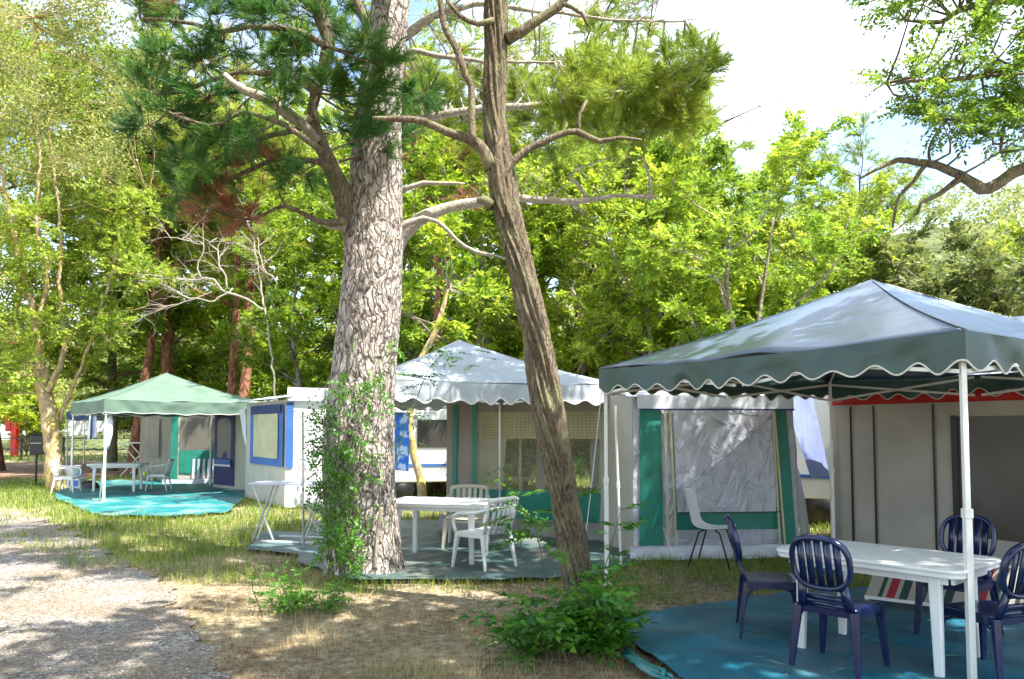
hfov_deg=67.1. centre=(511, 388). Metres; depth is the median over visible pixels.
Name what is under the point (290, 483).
folding table
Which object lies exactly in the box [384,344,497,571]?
sapling
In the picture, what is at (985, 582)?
plastic chair
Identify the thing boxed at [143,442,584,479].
undergrowth
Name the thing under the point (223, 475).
door
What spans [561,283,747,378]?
shrub
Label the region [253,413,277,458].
window
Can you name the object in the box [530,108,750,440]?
broadleaf tree
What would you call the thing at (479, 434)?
awning tent
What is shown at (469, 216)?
broadleaf tree
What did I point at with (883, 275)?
shrub
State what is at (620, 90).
pine tree
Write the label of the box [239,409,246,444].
hanging cloth
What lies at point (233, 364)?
pine tree
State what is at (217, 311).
broadleaf tree
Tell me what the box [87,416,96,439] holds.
towel
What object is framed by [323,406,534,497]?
caravan
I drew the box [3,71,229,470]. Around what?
broadleaf tree
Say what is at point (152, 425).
window
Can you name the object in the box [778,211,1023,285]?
shrub
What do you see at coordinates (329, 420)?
sapling
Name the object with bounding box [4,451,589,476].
grass
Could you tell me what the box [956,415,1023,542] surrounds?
window
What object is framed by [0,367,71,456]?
shrub
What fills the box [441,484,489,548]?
plastic armchair
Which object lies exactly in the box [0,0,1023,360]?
sky
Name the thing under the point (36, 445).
grill
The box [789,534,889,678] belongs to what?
plastic chair
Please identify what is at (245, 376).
pine tree
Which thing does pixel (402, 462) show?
towel
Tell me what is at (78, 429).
boundary wall
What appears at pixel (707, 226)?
broadleaf tree
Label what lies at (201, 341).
broadleaf tree
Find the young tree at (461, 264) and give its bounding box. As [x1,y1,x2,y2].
[401,200,511,496]
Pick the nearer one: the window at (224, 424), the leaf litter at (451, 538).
the leaf litter at (451, 538)
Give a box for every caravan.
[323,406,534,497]
[794,395,829,526]
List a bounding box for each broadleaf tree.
[0,0,184,489]
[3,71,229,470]
[60,129,261,395]
[118,123,289,390]
[158,68,350,387]
[209,172,464,387]
[240,91,430,370]
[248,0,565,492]
[302,216,496,387]
[326,39,524,355]
[399,129,581,455]
[403,150,620,476]
[458,143,708,453]
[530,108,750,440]
[573,96,770,321]
[598,105,904,353]
[676,136,813,336]
[733,165,910,325]
[743,167,871,297]
[953,216,1023,314]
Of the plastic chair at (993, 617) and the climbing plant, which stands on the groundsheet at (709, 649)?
the plastic chair at (993, 617)
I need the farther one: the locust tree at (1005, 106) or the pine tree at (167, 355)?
the pine tree at (167, 355)
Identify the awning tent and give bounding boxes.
[138,416,214,483]
[213,414,245,489]
[237,387,328,507]
[439,393,636,540]
[590,390,829,559]
[832,316,1023,565]
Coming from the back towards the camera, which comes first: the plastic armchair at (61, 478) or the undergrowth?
the undergrowth
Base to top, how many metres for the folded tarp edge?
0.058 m
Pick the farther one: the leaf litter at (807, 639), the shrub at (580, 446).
the shrub at (580, 446)
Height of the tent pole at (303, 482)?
1.838 m
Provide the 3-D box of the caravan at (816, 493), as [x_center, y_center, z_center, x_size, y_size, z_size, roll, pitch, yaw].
[6.027,1.147,13.296,6.001,2.300,2.127,-2,-3,30]
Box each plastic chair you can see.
[724,515,806,643]
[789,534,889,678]
[914,514,1003,634]
[932,542,1023,678]
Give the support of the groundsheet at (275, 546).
on the ground at (449, 597)
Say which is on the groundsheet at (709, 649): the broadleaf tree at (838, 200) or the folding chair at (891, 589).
the folding chair at (891, 589)
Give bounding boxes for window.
[145,419,158,456]
[180,417,214,448]
[217,418,230,457]
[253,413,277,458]
[417,420,446,447]
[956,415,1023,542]
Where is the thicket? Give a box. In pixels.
[189,353,572,446]
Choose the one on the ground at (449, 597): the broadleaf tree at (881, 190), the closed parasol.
the broadleaf tree at (881, 190)
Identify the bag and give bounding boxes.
[81,480,99,488]
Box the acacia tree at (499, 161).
[372,0,641,618]
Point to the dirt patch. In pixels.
(19, 469)
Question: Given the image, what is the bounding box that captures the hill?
[0,224,1018,450]
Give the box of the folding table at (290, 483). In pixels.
[248,481,323,542]
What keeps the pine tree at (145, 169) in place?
on the ground at (449, 597)
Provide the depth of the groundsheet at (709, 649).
5.67 m
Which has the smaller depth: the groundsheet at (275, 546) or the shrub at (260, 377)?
the groundsheet at (275, 546)
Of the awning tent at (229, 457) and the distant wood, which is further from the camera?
the distant wood
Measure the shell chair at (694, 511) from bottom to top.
0.897 m
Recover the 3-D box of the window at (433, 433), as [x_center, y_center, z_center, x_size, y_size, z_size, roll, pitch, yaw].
[-1.499,0.976,16.720,1.100,0.600,0.030,1,-3,-12]
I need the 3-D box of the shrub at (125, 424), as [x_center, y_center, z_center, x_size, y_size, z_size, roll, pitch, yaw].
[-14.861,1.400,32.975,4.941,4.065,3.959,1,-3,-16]
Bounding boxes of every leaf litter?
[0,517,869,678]
[91,480,240,514]
[301,521,596,576]
[640,594,1014,674]
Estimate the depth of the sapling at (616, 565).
6.32 m
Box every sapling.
[294,382,367,570]
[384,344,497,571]
[476,456,556,599]
[538,453,653,630]
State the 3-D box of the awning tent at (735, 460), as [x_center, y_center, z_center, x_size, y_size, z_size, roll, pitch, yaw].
[2.975,0.999,10.668,3.550,2.323,2.399,0,-3,0]
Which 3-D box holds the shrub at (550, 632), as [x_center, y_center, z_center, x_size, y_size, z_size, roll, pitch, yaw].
[0.318,1.658,5.579,1.504,0.625,1.149,2,-4,-39]
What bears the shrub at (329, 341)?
on the ground at (449, 597)
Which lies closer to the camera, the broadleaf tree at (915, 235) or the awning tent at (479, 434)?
the awning tent at (479, 434)
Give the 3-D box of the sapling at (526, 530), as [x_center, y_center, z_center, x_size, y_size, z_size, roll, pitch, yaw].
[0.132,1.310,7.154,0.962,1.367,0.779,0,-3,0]
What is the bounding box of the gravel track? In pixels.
[0,510,230,678]
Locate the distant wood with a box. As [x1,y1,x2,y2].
[0,171,1023,433]
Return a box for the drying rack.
[117,442,139,475]
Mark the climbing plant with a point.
(337, 536)
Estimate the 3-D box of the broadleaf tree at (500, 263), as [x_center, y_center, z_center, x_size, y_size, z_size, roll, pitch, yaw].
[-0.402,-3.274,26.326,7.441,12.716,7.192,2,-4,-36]
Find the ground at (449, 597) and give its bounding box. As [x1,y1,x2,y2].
[0,451,870,678]
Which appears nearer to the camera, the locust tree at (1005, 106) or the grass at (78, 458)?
the locust tree at (1005, 106)
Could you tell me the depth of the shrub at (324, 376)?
23.68 m
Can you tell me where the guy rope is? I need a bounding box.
[586,391,601,530]
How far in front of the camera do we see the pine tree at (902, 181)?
34.54 m
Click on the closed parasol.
(109, 429)
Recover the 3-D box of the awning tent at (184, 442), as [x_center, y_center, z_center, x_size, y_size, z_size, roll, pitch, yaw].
[-10.039,1.690,24.166,4.322,2.354,3.558,0,-3,0]
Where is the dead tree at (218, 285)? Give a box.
[116,180,281,400]
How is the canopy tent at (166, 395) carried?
on the groundsheet at (209, 498)
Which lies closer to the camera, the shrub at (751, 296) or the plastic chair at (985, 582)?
the plastic chair at (985, 582)
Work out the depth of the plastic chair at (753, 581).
5.91 m
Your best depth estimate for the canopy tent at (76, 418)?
33.15 m
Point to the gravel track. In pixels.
(131, 634)
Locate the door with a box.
[214,414,233,485]
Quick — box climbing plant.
[300,337,419,585]
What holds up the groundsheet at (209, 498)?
on the ground at (449, 597)
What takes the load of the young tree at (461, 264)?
on the green grass at (9, 488)
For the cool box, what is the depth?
20.33 m
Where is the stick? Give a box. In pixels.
[372,507,382,569]
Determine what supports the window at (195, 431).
in the awning tent at (184, 442)
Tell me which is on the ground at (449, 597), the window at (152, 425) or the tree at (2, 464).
the tree at (2, 464)
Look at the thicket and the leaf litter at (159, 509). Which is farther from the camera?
the thicket
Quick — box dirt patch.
[0,462,137,479]
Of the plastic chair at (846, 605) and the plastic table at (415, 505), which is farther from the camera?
the plastic table at (415, 505)
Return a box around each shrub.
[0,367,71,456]
[99,416,133,437]
[191,375,226,391]
[237,361,307,445]
[244,560,357,616]
[249,353,331,400]
[319,333,432,366]
[448,572,657,676]
[494,327,573,490]
[510,544,650,664]
[549,312,640,479]
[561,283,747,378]
[717,253,811,380]
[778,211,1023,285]
[794,255,1023,380]
[796,237,1023,315]
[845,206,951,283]
[853,231,1023,316]
[860,228,1023,305]
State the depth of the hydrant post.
44.77 m
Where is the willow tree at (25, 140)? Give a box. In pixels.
[0,0,181,377]
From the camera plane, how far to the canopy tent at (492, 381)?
10.49 m
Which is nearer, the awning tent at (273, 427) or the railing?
the awning tent at (273, 427)
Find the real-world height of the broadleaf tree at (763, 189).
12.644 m
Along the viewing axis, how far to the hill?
84.67 m
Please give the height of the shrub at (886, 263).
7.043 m
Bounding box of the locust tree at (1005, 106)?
[843,0,1023,227]
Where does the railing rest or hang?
on the ground at (449, 597)
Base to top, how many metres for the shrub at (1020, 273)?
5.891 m
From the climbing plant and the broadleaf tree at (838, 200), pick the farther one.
the broadleaf tree at (838, 200)
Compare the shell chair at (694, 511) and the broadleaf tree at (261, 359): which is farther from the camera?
the broadleaf tree at (261, 359)
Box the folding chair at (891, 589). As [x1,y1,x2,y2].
[864,564,1023,605]
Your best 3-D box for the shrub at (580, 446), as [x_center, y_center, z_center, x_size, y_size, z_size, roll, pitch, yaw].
[2.067,0.285,19.069,4.751,4.878,5.929,0,-3,-6]
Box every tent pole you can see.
[301,411,305,546]
[614,406,621,563]
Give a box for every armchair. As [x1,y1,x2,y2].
[49,460,81,493]
[64,465,81,483]
[145,458,174,490]
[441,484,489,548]
[451,496,518,571]
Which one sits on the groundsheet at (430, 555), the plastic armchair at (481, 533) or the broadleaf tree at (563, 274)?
the plastic armchair at (481, 533)
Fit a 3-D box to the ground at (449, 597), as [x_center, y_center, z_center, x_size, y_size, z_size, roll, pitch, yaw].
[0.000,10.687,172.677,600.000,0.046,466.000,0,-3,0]
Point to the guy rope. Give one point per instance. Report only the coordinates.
(594, 460)
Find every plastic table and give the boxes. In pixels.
[86,462,148,491]
[396,496,493,564]
[776,539,1000,676]
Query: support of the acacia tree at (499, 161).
on the ground at (449, 597)
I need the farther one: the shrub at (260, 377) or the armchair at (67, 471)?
the shrub at (260, 377)
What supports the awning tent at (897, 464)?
on the ground at (449, 597)
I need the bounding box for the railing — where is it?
[1,437,129,459]
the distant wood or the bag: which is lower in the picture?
the bag
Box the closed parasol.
[99,415,112,499]
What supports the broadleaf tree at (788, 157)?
on the ground at (449, 597)
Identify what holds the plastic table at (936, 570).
on the groundsheet at (709, 649)
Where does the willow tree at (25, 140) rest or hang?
on the ground at (449, 597)
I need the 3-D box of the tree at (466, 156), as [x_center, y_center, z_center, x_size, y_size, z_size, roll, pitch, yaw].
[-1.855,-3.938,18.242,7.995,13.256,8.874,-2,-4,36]
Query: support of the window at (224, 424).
in the awning tent at (229, 457)
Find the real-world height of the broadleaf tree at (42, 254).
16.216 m
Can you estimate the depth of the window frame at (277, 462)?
16.25 m
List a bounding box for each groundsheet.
[54,480,244,515]
[246,531,323,556]
[297,520,634,579]
[621,586,1023,678]
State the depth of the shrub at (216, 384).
29.62 m
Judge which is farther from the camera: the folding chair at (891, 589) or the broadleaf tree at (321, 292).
the broadleaf tree at (321, 292)
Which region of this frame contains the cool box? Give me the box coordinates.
[67,473,85,488]
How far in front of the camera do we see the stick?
8.11 m
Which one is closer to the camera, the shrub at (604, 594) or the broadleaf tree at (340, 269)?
the shrub at (604, 594)
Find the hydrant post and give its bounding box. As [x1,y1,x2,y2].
[5,413,19,456]
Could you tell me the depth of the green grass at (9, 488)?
10.42 m
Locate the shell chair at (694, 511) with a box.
[684,487,735,570]
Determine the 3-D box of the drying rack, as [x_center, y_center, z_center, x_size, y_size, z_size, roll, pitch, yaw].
[-12.867,2.439,26.709,1.300,1.145,0.630,0,-3,0]
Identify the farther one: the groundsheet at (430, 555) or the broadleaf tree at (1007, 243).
the broadleaf tree at (1007, 243)
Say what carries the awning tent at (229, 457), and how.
on the groundsheet at (209, 498)
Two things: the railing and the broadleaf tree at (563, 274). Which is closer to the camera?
the broadleaf tree at (563, 274)
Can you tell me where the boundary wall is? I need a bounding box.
[0,420,131,439]
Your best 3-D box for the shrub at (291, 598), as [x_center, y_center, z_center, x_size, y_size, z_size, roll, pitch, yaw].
[-1.855,1.784,6.797,0.987,0.445,1.017,0,-3,0]
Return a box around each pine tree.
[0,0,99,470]
[36,15,275,375]
[54,15,254,474]
[96,0,736,580]
[111,0,344,394]
[145,22,350,397]
[402,26,717,481]
[475,0,685,322]
[548,0,811,262]
[778,109,938,272]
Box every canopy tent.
[66,411,132,464]
[70,373,259,500]
[323,340,618,489]
[598,279,1023,678]
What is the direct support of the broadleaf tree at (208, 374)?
on the ground at (449, 597)
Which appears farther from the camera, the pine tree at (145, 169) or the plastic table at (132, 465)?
the pine tree at (145, 169)
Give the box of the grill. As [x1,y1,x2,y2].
[29,433,44,485]
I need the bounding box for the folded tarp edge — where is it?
[621,646,676,678]
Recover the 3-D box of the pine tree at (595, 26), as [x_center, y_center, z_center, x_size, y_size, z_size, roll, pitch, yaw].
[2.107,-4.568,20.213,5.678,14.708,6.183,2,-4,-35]
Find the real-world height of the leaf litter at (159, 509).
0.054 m
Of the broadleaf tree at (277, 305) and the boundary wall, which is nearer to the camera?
the broadleaf tree at (277, 305)
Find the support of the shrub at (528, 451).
on the ground at (449, 597)
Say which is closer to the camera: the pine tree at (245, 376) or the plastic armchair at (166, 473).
the plastic armchair at (166, 473)
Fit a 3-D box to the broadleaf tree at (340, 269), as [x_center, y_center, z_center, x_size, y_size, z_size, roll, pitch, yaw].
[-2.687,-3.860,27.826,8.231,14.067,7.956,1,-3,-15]
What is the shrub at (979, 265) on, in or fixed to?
on the ground at (449, 597)
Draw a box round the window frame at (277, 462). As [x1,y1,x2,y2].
[250,404,282,466]
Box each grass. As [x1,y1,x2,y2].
[0,472,871,678]
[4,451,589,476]
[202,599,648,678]
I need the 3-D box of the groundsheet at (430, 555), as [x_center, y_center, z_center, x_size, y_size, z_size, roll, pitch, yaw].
[-0.930,2.146,10.762,4.929,0.061,5.357,0,-3,0]
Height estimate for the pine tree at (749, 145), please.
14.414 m
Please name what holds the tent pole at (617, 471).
on the groundsheet at (430, 555)
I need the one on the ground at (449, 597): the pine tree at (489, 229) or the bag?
the pine tree at (489, 229)
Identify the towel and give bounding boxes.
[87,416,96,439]
[395,412,409,471]

